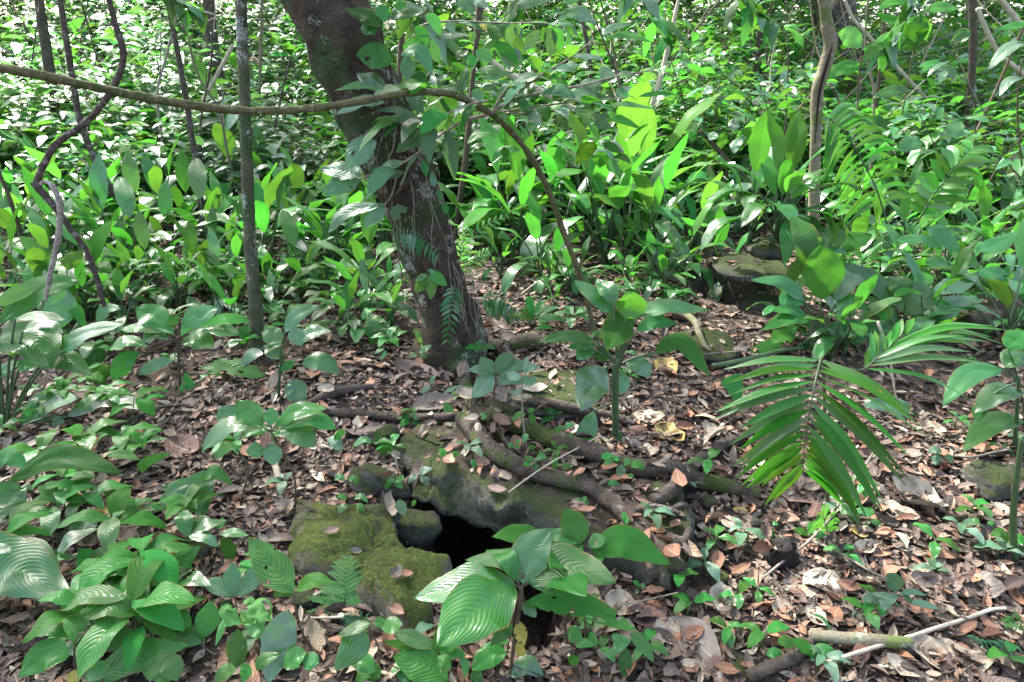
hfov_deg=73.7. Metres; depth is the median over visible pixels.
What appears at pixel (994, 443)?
seedling
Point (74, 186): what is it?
dumb cane clump
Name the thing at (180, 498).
seedling
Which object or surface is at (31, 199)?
dumb cane clump
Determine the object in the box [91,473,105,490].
fallen leaf
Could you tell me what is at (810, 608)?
fallen leaf
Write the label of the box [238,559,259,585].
seedling
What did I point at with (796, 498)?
fallen leaf
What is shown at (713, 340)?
stone
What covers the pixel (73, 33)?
understory shrub
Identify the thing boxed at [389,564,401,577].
fallen leaf
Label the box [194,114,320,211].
understory shrub
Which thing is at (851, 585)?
fallen leaf
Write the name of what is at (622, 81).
understory shrub
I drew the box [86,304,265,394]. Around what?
quilted shrub
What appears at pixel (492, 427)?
fallen leaf
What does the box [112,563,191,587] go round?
seedling
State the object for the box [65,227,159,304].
dumb cane clump
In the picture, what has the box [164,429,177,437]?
fallen leaf
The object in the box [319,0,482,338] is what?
climbing vine
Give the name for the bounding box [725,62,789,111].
understory shrub
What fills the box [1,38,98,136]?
understory shrub
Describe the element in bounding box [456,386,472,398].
fallen leaf
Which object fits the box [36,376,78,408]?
seedling
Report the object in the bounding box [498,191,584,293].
dumb cane clump
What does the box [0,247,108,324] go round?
dumb cane clump
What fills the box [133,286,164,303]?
seedling
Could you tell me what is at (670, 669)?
fallen leaf
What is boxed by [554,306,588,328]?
seedling
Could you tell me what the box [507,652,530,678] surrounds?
fallen leaf
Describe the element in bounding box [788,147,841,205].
dumb cane clump
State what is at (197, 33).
understory shrub
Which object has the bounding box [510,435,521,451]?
fallen leaf
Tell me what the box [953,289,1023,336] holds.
fallen log
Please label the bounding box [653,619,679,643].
fallen leaf
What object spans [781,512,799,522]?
fallen leaf
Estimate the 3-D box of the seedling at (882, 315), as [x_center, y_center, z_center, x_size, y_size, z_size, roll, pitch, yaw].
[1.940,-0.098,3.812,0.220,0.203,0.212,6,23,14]
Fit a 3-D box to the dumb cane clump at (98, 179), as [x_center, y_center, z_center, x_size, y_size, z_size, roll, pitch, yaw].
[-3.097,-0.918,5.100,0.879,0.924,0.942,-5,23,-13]
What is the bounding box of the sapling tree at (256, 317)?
[235,0,266,352]
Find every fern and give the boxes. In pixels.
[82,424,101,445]
[306,554,363,614]
[341,609,374,633]
[390,229,439,266]
[412,329,422,347]
[440,285,462,344]
[456,215,504,274]
[481,291,521,324]
[659,0,672,20]
[966,611,1023,654]
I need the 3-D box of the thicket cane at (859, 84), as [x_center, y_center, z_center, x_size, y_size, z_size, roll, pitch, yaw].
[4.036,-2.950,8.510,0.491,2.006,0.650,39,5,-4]
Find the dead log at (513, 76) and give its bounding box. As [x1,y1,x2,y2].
[489,59,688,173]
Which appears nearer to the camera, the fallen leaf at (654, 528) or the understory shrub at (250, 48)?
the fallen leaf at (654, 528)
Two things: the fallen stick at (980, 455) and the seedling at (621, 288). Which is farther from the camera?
the seedling at (621, 288)
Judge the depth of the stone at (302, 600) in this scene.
2.07 m
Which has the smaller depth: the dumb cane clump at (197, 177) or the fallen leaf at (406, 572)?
the fallen leaf at (406, 572)
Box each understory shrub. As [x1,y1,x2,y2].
[0,0,68,60]
[0,1,136,127]
[0,11,24,64]
[0,12,36,107]
[0,57,71,125]
[0,88,140,173]
[0,91,81,133]
[0,114,123,190]
[0,129,48,190]
[0,130,36,167]
[0,149,21,166]
[1,6,81,69]
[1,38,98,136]
[2,59,42,113]
[2,123,124,190]
[16,144,121,211]
[17,26,103,68]
[20,137,112,189]
[21,0,104,69]
[33,160,78,189]
[37,44,95,107]
[51,4,128,69]
[52,178,110,201]
[55,1,138,70]
[65,1,231,137]
[68,116,190,209]
[70,131,177,222]
[75,73,155,149]
[77,57,133,102]
[78,2,157,81]
[78,49,123,78]
[92,93,158,148]
[94,122,189,196]
[104,85,155,128]
[107,0,198,68]
[115,63,229,147]
[117,1,202,72]
[117,142,224,215]
[132,47,169,85]
[137,145,224,211]
[140,59,197,91]
[150,1,224,71]
[163,0,233,54]
[171,86,270,143]
[174,138,239,182]
[177,3,248,60]
[188,48,237,94]
[194,40,253,88]
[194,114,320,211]
[196,1,281,68]
[199,142,259,215]
[202,66,281,142]
[205,133,290,194]
[216,1,250,50]
[219,117,301,155]
[224,70,320,140]
[226,57,301,121]
[233,140,320,181]
[237,138,296,177]
[239,102,325,164]
[248,2,295,74]
[248,6,303,74]
[248,7,296,87]
[249,43,287,92]
[250,18,301,68]
[250,76,295,124]
[252,45,311,104]
[252,135,341,195]
[252,146,327,210]
[264,124,324,168]
[265,51,299,90]
[269,4,394,111]
[269,117,352,166]
[272,157,343,206]
[279,64,343,144]
[282,73,315,121]
[284,16,318,83]
[292,0,393,90]
[312,111,342,161]
[382,0,459,71]
[384,20,419,71]
[385,2,442,63]
[417,126,464,202]
[425,12,495,111]
[432,134,483,201]
[434,155,490,206]
[440,154,495,200]
[442,9,471,83]
[443,0,538,113]
[452,113,494,135]
[489,0,580,103]
[489,119,525,129]
[493,43,584,103]
[493,49,579,131]
[494,116,549,145]
[496,144,615,216]
[500,105,587,174]
[522,112,606,190]
[527,119,628,209]
[543,0,656,127]
[552,3,623,85]
[578,81,633,135]
[585,10,680,102]
[586,56,751,165]
[587,40,657,109]
[590,1,701,99]
[590,72,671,133]
[601,60,729,156]
[613,149,681,211]
[621,46,709,130]
[627,53,797,210]
[630,5,724,59]
[632,0,704,38]
[635,16,748,135]
[649,156,714,217]
[654,133,686,176]
[668,1,740,48]
[668,103,785,175]
[678,0,723,79]
[682,30,767,125]
[684,163,768,232]
[717,66,869,197]
[719,0,839,109]
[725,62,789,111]
[725,67,865,199]
[728,105,824,215]
[734,79,804,113]
[737,33,818,88]
[767,2,814,63]
[775,0,881,96]
[781,5,863,56]
[787,92,868,131]
[806,12,901,91]
[808,85,871,115]
[809,25,935,135]
[821,149,940,200]
[822,161,901,219]
[848,135,997,211]
[862,23,979,103]
[863,166,912,216]
[875,47,939,86]
[879,94,1023,229]
[881,89,957,139]
[914,39,1023,138]
[916,17,986,60]
[920,20,998,89]
[922,68,1023,121]
[925,99,1023,210]
[933,105,998,138]
[992,30,1023,116]
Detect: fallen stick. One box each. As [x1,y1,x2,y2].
[112,403,189,428]
[269,437,281,482]
[311,616,328,618]
[320,616,343,618]
[508,435,600,492]
[520,274,547,294]
[623,592,677,604]
[649,502,679,515]
[676,350,747,354]
[699,129,790,222]
[760,452,873,579]
[811,541,886,579]
[822,607,1006,664]
[954,449,1008,457]
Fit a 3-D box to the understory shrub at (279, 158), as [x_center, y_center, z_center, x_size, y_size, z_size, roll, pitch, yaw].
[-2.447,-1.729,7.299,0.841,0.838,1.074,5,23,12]
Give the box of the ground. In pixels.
[0,26,1023,681]
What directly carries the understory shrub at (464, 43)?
on the ground
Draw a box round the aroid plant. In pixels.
[721,321,911,419]
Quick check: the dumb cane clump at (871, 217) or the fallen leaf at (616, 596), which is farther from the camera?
the dumb cane clump at (871, 217)
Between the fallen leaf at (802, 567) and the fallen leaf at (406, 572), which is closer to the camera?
the fallen leaf at (406, 572)
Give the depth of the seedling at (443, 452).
2.54 m
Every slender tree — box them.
[0,171,24,249]
[34,0,65,130]
[57,0,162,260]
[166,9,204,243]
[189,44,234,144]
[256,0,263,116]
[272,56,291,142]
[392,33,404,235]
[453,5,482,240]
[577,1,592,130]
[623,0,679,216]
[750,2,760,96]
[843,0,958,137]
[875,8,886,124]
[962,0,978,138]
[975,7,1023,77]
[997,0,1023,35]
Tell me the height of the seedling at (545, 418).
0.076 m
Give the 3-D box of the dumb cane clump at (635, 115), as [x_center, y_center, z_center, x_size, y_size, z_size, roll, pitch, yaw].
[1.051,-1.617,6.404,1.739,1.577,1.744,7,23,18]
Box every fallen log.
[744,635,815,681]
[810,629,914,648]
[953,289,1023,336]
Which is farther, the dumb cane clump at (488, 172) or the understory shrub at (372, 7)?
the understory shrub at (372, 7)
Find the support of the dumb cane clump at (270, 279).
on the ground
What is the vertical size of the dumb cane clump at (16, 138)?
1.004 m
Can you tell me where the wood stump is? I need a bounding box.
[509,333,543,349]
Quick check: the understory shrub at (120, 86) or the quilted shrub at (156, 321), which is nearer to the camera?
the quilted shrub at (156, 321)
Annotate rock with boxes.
[664,262,705,289]
[711,253,789,284]
[738,293,779,309]
[746,237,782,260]
[958,459,1023,501]
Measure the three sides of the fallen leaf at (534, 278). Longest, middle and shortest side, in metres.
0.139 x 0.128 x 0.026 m
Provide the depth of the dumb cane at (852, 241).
4.15 m
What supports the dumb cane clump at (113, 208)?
on the ground
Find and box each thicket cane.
[0,0,29,47]
[13,0,43,131]
[64,0,120,116]
[64,3,108,80]
[79,0,117,77]
[156,0,186,164]
[164,21,236,100]
[186,3,248,219]
[199,0,215,161]
[218,0,311,101]
[247,0,313,118]
[526,8,544,144]
[579,21,642,101]
[584,0,620,101]
[600,0,648,172]
[651,0,683,111]
[654,0,719,105]
[663,9,698,82]
[683,0,727,58]
[718,0,730,83]
[746,38,807,190]
[752,0,810,200]
[765,0,771,90]
[773,24,848,105]
[789,0,887,77]
[799,0,817,57]
[809,0,847,150]
[823,63,891,123]
[833,0,863,150]
[836,0,869,92]
[857,0,924,191]
[872,0,985,94]
[885,0,987,120]
[932,0,1023,221]
[933,0,978,104]
[965,0,1023,124]
[981,3,1023,70]
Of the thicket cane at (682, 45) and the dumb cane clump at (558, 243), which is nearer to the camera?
the dumb cane clump at (558, 243)
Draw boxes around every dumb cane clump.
[0,130,92,209]
[0,156,88,246]
[0,181,77,263]
[0,202,34,291]
[0,236,129,328]
[0,247,95,358]
[0,247,105,292]
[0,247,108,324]
[0,264,26,308]
[0,264,27,289]
[1,195,63,265]
[2,167,26,200]
[3,134,62,213]
[3,184,50,247]
[3,204,86,283]
[5,146,149,221]
[5,165,123,268]
[10,180,25,197]
[17,167,74,197]
[17,220,148,322]
[22,152,161,259]
[25,184,71,242]
[43,138,155,235]
[44,178,136,249]
[48,215,144,278]
[61,175,142,266]
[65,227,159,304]
[66,171,122,248]
[70,161,165,207]
[75,118,141,160]
[75,176,188,278]
[76,151,174,248]
[84,217,157,285]
[86,269,154,338]
[87,209,179,299]
[89,197,151,257]
[100,239,160,311]
[104,179,200,275]
[109,266,151,302]
[112,135,198,229]
[123,149,232,238]
[123,251,182,304]
[133,242,223,311]
[134,158,238,252]
[144,219,240,308]
[148,119,225,169]
[149,242,206,290]
[151,220,226,290]
[157,160,228,225]
[158,49,297,152]
[171,252,271,337]
[172,185,234,227]
[173,123,287,215]
[176,204,236,275]
[177,227,244,305]
[182,167,330,279]
[184,170,241,248]
[187,245,264,313]
[189,162,297,271]
[196,162,310,272]
[197,211,260,264]
[206,115,312,162]
[206,261,288,311]
[215,230,266,293]
[217,226,290,274]
[225,154,359,250]
[226,124,309,219]
[236,210,342,300]
[236,231,302,303]
[238,251,290,304]
[239,159,321,233]
[244,269,305,324]
[259,193,387,277]
[262,252,308,303]
[267,160,332,240]
[268,195,302,237]
[271,164,350,232]
[272,244,331,278]
[273,137,329,229]
[277,220,333,277]
[278,197,392,286]
[282,203,381,278]
[286,169,366,235]
[286,209,351,255]
[291,193,410,309]
[293,166,389,241]
[295,256,354,302]
[304,172,383,256]
[304,256,421,342]
[306,270,376,346]
[310,182,393,255]
[337,144,366,196]
[338,178,394,265]
[351,186,382,235]
[365,280,409,327]
[368,261,412,321]
[373,255,409,293]
[437,181,523,263]
[441,135,528,232]
[443,132,477,225]
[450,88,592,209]
[451,111,563,235]
[451,178,524,251]
[454,181,526,256]
[455,115,575,266]
[457,109,561,215]
[459,187,525,247]
[463,115,542,216]
[467,223,525,281]
[478,125,578,226]
[489,145,591,248]
[498,105,652,273]
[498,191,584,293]
[516,99,683,275]
[518,236,571,293]
[519,227,595,295]
[531,271,574,313]
[541,122,617,243]
[546,248,606,294]
[548,81,722,232]
[548,234,606,283]
[550,91,740,262]
[563,134,592,216]
[568,124,691,217]
[576,130,646,207]
[587,101,712,227]
[589,132,704,261]
[598,208,655,265]
[601,209,639,271]
[602,242,658,294]
[602,244,655,287]
[621,176,696,266]
[623,155,737,252]
[624,228,684,293]
[633,202,734,290]
[636,179,699,248]
[637,254,695,298]
[640,240,689,299]
[655,138,667,155]
[661,171,735,262]
[663,146,714,220]
[675,148,730,217]
[677,205,762,304]
[678,123,728,176]
[687,117,759,197]
[688,110,828,253]
[689,138,783,232]
[689,159,740,241]
[700,154,771,199]
[704,109,843,266]
[706,107,870,273]
[746,260,819,342]
[778,186,845,220]
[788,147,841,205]
[799,157,871,220]
[800,292,878,359]
[802,156,884,230]
[807,273,901,362]
[821,136,972,255]
[823,142,891,220]
[826,128,942,225]
[831,170,953,256]
[832,228,886,303]
[833,211,903,267]
[842,180,927,252]
[842,216,915,270]
[851,221,932,276]
[853,233,920,287]
[862,219,953,280]
[872,175,961,275]
[886,210,1000,285]
[888,160,968,234]
[894,233,984,291]
[894,234,1000,334]
[899,188,976,262]
[906,227,946,279]
[907,218,1023,347]
[912,157,1023,266]
[913,239,1023,295]
[917,142,1023,240]
[928,214,1015,279]
[933,250,995,300]
[938,108,1003,151]
[946,212,1023,291]
[950,206,979,222]
[952,181,1023,273]
[955,169,1021,220]
[969,274,1023,338]
[975,170,1023,239]
[976,265,1013,301]
[979,141,1023,221]
[992,229,1014,267]
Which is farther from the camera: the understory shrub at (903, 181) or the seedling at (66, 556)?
the understory shrub at (903, 181)
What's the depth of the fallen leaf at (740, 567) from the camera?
2.25 m
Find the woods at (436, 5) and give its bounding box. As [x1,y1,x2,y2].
[0,0,1023,91]
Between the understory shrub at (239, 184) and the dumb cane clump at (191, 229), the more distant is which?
the understory shrub at (239, 184)
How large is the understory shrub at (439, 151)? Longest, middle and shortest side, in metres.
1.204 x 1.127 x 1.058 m
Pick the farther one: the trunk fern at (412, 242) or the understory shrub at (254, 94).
the understory shrub at (254, 94)
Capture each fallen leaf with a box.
[0,436,11,448]
[1,611,36,622]
[11,599,31,609]
[22,527,41,537]
[60,566,73,575]
[74,384,112,397]
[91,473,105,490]
[95,506,109,516]
[96,430,133,446]
[109,477,121,490]
[115,528,138,542]
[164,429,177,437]
[164,434,198,456]
[165,524,175,530]
[184,586,193,592]
[218,560,234,573]
[239,654,257,671]
[240,445,248,455]
[241,504,258,521]
[277,498,292,516]
[280,490,292,496]
[284,603,296,612]
[306,618,325,651]
[317,383,333,391]
[319,400,329,408]
[324,526,338,532]
[325,469,338,477]
[328,635,342,642]
[346,647,377,672]
[350,547,361,552]
[362,422,383,432]
[375,471,395,475]
[382,632,394,650]
[384,491,397,515]
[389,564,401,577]
[389,603,403,613]
[389,663,399,677]
[394,359,439,380]
[399,409,412,415]
[402,569,412,576]
[412,392,455,409]
[423,449,432,457]
[424,418,434,425]
[443,453,454,462]
[446,438,464,446]
[452,436,458,446]
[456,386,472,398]
[476,457,489,465]
[488,484,506,491]
[489,314,509,328]
[490,387,510,402]
[490,421,495,432]
[493,413,509,424]
[501,427,510,433]
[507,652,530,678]
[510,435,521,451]
[511,393,532,400]
[514,418,520,426]
[519,382,547,391]
[531,275,540,281]
[537,404,549,408]
[559,449,568,454]
[561,454,576,466]
[569,454,583,459]
[575,505,595,511]
[587,585,600,598]
[601,462,617,468]
[605,589,638,615]
[606,616,633,631]
[607,486,628,494]
[609,473,632,479]
[609,635,634,645]
[619,629,639,638]
[623,655,636,675]
[625,503,632,520]
[627,604,666,625]
[628,438,659,455]
[633,409,664,422]
[634,491,648,502]
[641,626,681,659]
[643,459,665,466]
[644,528,649,537]
[649,586,664,593]
[650,525,665,532]
[650,632,664,655]
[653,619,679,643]
[654,356,677,371]
[654,421,681,440]
[663,543,680,556]
[663,661,679,675]
[666,615,720,662]
[670,430,684,440]
[671,468,686,485]
[674,353,684,359]
[675,535,702,556]
[676,420,694,429]
[680,542,691,554]
[680,625,703,639]
[682,632,693,647]
[685,409,693,416]
[690,556,701,566]
[695,413,719,422]
[701,615,711,626]
[702,420,719,434]
[704,426,726,443]
[705,511,724,522]
[705,654,724,671]
[709,581,736,609]
[712,382,719,389]
[712,550,724,567]
[713,620,734,633]
[714,465,727,470]
[714,661,740,673]
[721,519,733,527]
[724,542,743,550]
[731,562,750,573]
[733,343,747,350]
[733,507,747,513]
[748,569,762,584]
[752,541,773,552]
[765,538,776,549]
[770,497,789,513]
[777,478,815,502]
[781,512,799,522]
[783,579,815,597]
[798,564,806,574]
[800,478,813,482]
[803,567,846,598]
[805,605,826,624]
[807,500,821,516]
[826,550,842,559]
[826,606,843,623]
[831,543,849,562]
[836,578,860,590]
[851,526,867,536]
[851,539,876,552]
[853,642,871,662]
[857,570,881,584]
[859,492,868,503]
[866,551,890,555]
[869,466,880,476]
[870,497,919,520]
[877,526,890,534]
[879,461,890,471]
[879,504,888,510]
[880,527,897,536]
[881,564,901,575]
[887,653,918,676]
[892,474,948,507]
[895,532,909,548]
[896,373,911,384]
[899,491,911,501]
[907,634,993,677]
[908,563,928,571]
[911,570,962,596]
[919,420,946,434]
[921,550,931,562]
[924,369,933,375]
[937,548,956,557]
[938,452,949,456]
[938,494,968,517]
[938,587,951,593]
[940,430,958,433]
[946,605,971,620]
[950,621,976,636]
[958,481,977,488]
[962,569,1005,597]
[974,443,986,451]
[980,615,996,626]
[981,625,1009,639]
[982,441,996,448]
[987,502,1009,514]
[992,508,1003,518]
[1004,575,1023,589]
[1004,581,1023,604]
[1011,481,1023,490]
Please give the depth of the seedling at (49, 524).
2.38 m
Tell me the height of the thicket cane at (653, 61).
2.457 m
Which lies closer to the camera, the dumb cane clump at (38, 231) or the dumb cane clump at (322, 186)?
the dumb cane clump at (38, 231)
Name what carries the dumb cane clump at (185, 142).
on the ground
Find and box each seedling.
[0,414,29,437]
[0,429,60,474]
[0,444,121,523]
[0,530,69,598]
[6,511,52,535]
[7,481,97,536]
[15,397,47,417]
[17,383,45,398]
[17,619,189,681]
[21,571,124,644]
[23,471,96,512]
[30,469,78,490]
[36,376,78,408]
[37,624,91,660]
[42,470,133,517]
[51,528,97,556]
[52,286,96,293]
[53,550,76,560]
[54,417,125,450]
[55,486,166,549]
[60,549,195,679]
[60,575,122,609]
[61,322,91,336]
[68,362,109,384]
[68,521,97,531]
[70,541,139,589]
[74,379,135,407]
[74,546,106,572]
[75,533,192,595]
[79,339,111,361]
[81,585,206,670]
[83,422,162,448]
[84,275,95,299]
[84,387,133,418]
[86,580,120,620]
[101,386,165,429]
[104,329,127,352]
[105,449,189,515]
[106,498,154,526]
[107,428,166,470]
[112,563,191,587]
[125,590,152,625]
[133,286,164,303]
[147,510,227,549]
[149,567,210,586]
[150,580,184,593]
[154,386,167,399]
[156,482,223,520]
[160,353,180,370]
[161,465,231,514]
[168,308,187,336]
[174,545,200,565]
[175,258,192,288]
[176,601,219,648]
[187,515,248,558]
[188,279,230,304]
[200,370,222,383]
[204,562,259,608]
[210,430,260,464]
[214,646,318,681]
[215,596,271,668]
[223,325,258,348]
[232,308,248,326]
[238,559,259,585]
[240,321,283,345]
[242,630,260,651]
[243,425,281,446]
[248,537,330,681]
[263,300,292,321]
[263,472,291,494]
[268,304,301,332]
[282,278,318,302]
[296,321,329,345]
[301,258,342,289]
[303,284,354,319]
[327,429,381,451]
[328,312,362,336]
[334,473,367,513]
[335,616,402,669]
[339,308,386,346]
[352,648,450,681]
[356,284,376,296]
[371,326,407,356]
[371,327,402,346]
[374,433,405,449]
[375,345,431,371]
[378,295,411,323]
[380,441,396,456]
[383,625,469,678]
[385,475,403,488]
[394,499,415,514]
[396,407,420,427]
[397,621,437,651]
[408,466,432,492]
[420,375,462,393]
[436,402,453,422]
[439,448,476,468]
[451,385,480,409]
[454,438,482,457]
[469,654,542,681]
[480,408,535,423]
[500,636,526,654]
[508,433,535,451]
[512,296,565,331]
[523,451,570,471]
[540,408,563,421]
[542,440,569,456]
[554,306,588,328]
[554,422,573,437]
[560,306,595,324]
[567,625,653,676]
[574,496,588,505]
[577,614,605,647]
[583,634,614,661]
[587,329,602,346]
[590,593,601,619]
[595,555,603,562]
[601,452,644,483]
[605,479,618,487]
[608,433,621,440]
[615,277,647,291]
[617,285,637,297]
[619,367,638,378]
[621,512,631,524]
[625,350,652,358]
[629,628,668,661]
[633,580,645,593]
[639,502,675,528]
[655,290,677,299]
[658,283,697,299]
[672,592,715,615]
[673,568,698,588]
[684,481,702,493]
[685,447,720,475]
[685,547,720,581]
[702,524,737,549]
[708,616,743,647]
[717,580,749,609]
[719,402,742,417]
[728,518,765,546]
[741,620,789,649]
[743,577,774,602]
[766,635,843,666]
[771,498,883,536]
[782,324,812,341]
[786,319,818,333]
[793,521,826,537]
[809,503,839,540]
[810,645,851,681]
[813,614,831,630]
[820,495,859,523]
[823,543,863,565]
[840,597,879,629]
[846,308,886,320]
[851,476,878,497]
[859,584,899,617]
[862,573,939,612]
[912,557,951,573]
[913,522,959,558]
[928,446,953,464]
[943,411,970,429]
[943,516,984,544]
[955,494,992,518]
[959,355,977,364]
[968,284,986,295]
[972,518,1023,554]
[973,536,1023,557]
[987,640,1023,663]
[988,442,1015,456]
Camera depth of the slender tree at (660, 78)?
6.64 m
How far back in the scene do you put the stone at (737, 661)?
1.86 m
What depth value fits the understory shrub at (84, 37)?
14.85 m
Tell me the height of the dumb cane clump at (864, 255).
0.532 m
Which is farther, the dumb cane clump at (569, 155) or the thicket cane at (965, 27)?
the thicket cane at (965, 27)
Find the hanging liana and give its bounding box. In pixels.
[30,0,126,306]
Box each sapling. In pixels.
[0,0,675,339]
[202,400,335,501]
[414,524,638,679]
[465,341,494,356]
[468,353,531,422]
[507,358,538,450]
[548,508,668,644]
[685,84,780,211]
[829,0,970,150]
[898,21,1023,166]
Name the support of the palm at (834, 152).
on the ground
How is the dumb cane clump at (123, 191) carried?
on the ground
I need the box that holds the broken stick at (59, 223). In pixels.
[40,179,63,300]
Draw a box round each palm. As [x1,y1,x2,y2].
[711,318,1004,527]
[818,102,915,224]
[910,140,995,223]
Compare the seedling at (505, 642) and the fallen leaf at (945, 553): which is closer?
the seedling at (505, 642)
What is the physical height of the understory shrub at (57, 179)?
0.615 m
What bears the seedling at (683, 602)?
on the ground
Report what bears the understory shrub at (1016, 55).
on the ground
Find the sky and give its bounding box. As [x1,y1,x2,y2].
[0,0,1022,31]
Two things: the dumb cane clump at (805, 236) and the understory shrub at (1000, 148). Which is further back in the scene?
the understory shrub at (1000, 148)
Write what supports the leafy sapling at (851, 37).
on the ground
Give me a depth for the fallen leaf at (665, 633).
1.94 m
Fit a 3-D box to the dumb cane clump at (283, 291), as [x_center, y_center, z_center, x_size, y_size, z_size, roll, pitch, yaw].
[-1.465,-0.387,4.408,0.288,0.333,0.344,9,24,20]
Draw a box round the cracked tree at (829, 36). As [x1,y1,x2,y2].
[808,0,837,233]
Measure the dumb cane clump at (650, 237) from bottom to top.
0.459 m
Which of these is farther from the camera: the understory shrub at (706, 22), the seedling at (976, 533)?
the understory shrub at (706, 22)
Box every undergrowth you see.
[0,0,386,222]
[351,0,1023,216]
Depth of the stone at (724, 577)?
2.19 m
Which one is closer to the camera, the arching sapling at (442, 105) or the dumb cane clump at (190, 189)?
the arching sapling at (442, 105)
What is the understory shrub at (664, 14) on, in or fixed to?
on the ground
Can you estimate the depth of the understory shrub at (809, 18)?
12.63 m
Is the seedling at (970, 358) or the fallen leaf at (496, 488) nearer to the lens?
the fallen leaf at (496, 488)
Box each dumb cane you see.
[241,304,338,402]
[538,278,710,441]
[750,246,870,353]
[794,226,871,309]
[843,263,978,339]
[896,224,1022,318]
[942,330,1023,451]
[1009,434,1023,561]
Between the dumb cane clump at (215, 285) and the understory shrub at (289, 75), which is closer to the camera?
the dumb cane clump at (215, 285)
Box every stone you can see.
[170,539,209,567]
[290,591,315,608]
[347,466,380,497]
[361,463,410,498]
[364,503,400,525]
[396,508,442,546]
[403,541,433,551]
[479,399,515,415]
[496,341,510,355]
[507,369,600,420]
[674,329,739,362]
[700,495,716,508]
[709,570,729,584]
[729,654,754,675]
[750,518,763,527]
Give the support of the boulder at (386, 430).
on the ground
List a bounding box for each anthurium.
[0,274,137,427]
[43,250,120,366]
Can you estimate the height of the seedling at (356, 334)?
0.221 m
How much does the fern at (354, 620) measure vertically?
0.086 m
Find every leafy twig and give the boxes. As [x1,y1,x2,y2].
[122,0,222,35]
[393,0,467,70]
[469,0,537,74]
[604,0,696,64]
[718,0,804,52]
[861,0,916,72]
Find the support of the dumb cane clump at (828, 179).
on the ground
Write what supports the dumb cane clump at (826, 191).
on the ground
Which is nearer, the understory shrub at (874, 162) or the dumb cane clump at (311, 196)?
the dumb cane clump at (311, 196)
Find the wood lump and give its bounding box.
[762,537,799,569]
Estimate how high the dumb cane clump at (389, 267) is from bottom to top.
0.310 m
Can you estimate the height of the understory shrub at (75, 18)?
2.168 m
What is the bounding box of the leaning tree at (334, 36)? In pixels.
[280,0,760,607]
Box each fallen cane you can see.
[645,300,711,351]
[711,346,804,367]
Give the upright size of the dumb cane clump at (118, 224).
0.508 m
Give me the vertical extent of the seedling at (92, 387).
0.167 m
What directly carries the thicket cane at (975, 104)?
on the ground
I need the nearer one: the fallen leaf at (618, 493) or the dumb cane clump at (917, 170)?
the fallen leaf at (618, 493)
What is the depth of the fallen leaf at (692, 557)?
2.29 m
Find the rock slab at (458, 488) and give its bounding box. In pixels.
[398,405,694,591]
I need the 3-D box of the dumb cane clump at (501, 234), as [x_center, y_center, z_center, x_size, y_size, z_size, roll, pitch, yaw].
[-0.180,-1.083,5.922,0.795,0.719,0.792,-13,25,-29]
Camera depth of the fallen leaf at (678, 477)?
2.39 m
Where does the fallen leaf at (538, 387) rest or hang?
on the stone at (560, 392)
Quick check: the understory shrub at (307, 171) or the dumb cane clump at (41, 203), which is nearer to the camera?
the dumb cane clump at (41, 203)
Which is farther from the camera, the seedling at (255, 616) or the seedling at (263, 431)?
the seedling at (263, 431)
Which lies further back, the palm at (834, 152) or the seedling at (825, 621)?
the palm at (834, 152)
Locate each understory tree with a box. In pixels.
[202,0,229,102]
[734,0,763,109]
[809,0,864,109]
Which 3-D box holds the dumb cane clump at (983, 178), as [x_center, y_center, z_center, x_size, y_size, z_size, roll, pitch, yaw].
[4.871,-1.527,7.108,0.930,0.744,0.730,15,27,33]
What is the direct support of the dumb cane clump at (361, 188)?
on the ground
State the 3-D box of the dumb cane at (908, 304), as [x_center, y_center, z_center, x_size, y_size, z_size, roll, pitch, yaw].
[2.219,-0.214,3.793,0.794,0.428,0.205,0,22,0]
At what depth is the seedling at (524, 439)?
2.63 m
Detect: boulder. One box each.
[287,499,451,637]
[367,424,398,444]
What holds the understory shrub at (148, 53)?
on the ground
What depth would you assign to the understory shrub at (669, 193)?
7.08 m
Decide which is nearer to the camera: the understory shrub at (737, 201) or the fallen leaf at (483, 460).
the fallen leaf at (483, 460)
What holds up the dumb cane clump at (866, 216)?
on the ground
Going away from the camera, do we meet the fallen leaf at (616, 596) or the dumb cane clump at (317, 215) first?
the fallen leaf at (616, 596)
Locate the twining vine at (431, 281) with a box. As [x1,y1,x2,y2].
[414,261,446,299]
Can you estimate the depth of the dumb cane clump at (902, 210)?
4.84 m
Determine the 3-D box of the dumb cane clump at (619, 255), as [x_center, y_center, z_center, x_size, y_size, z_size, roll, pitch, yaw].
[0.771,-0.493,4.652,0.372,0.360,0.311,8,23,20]
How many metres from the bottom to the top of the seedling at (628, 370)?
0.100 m
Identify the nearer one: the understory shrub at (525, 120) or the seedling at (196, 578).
the seedling at (196, 578)

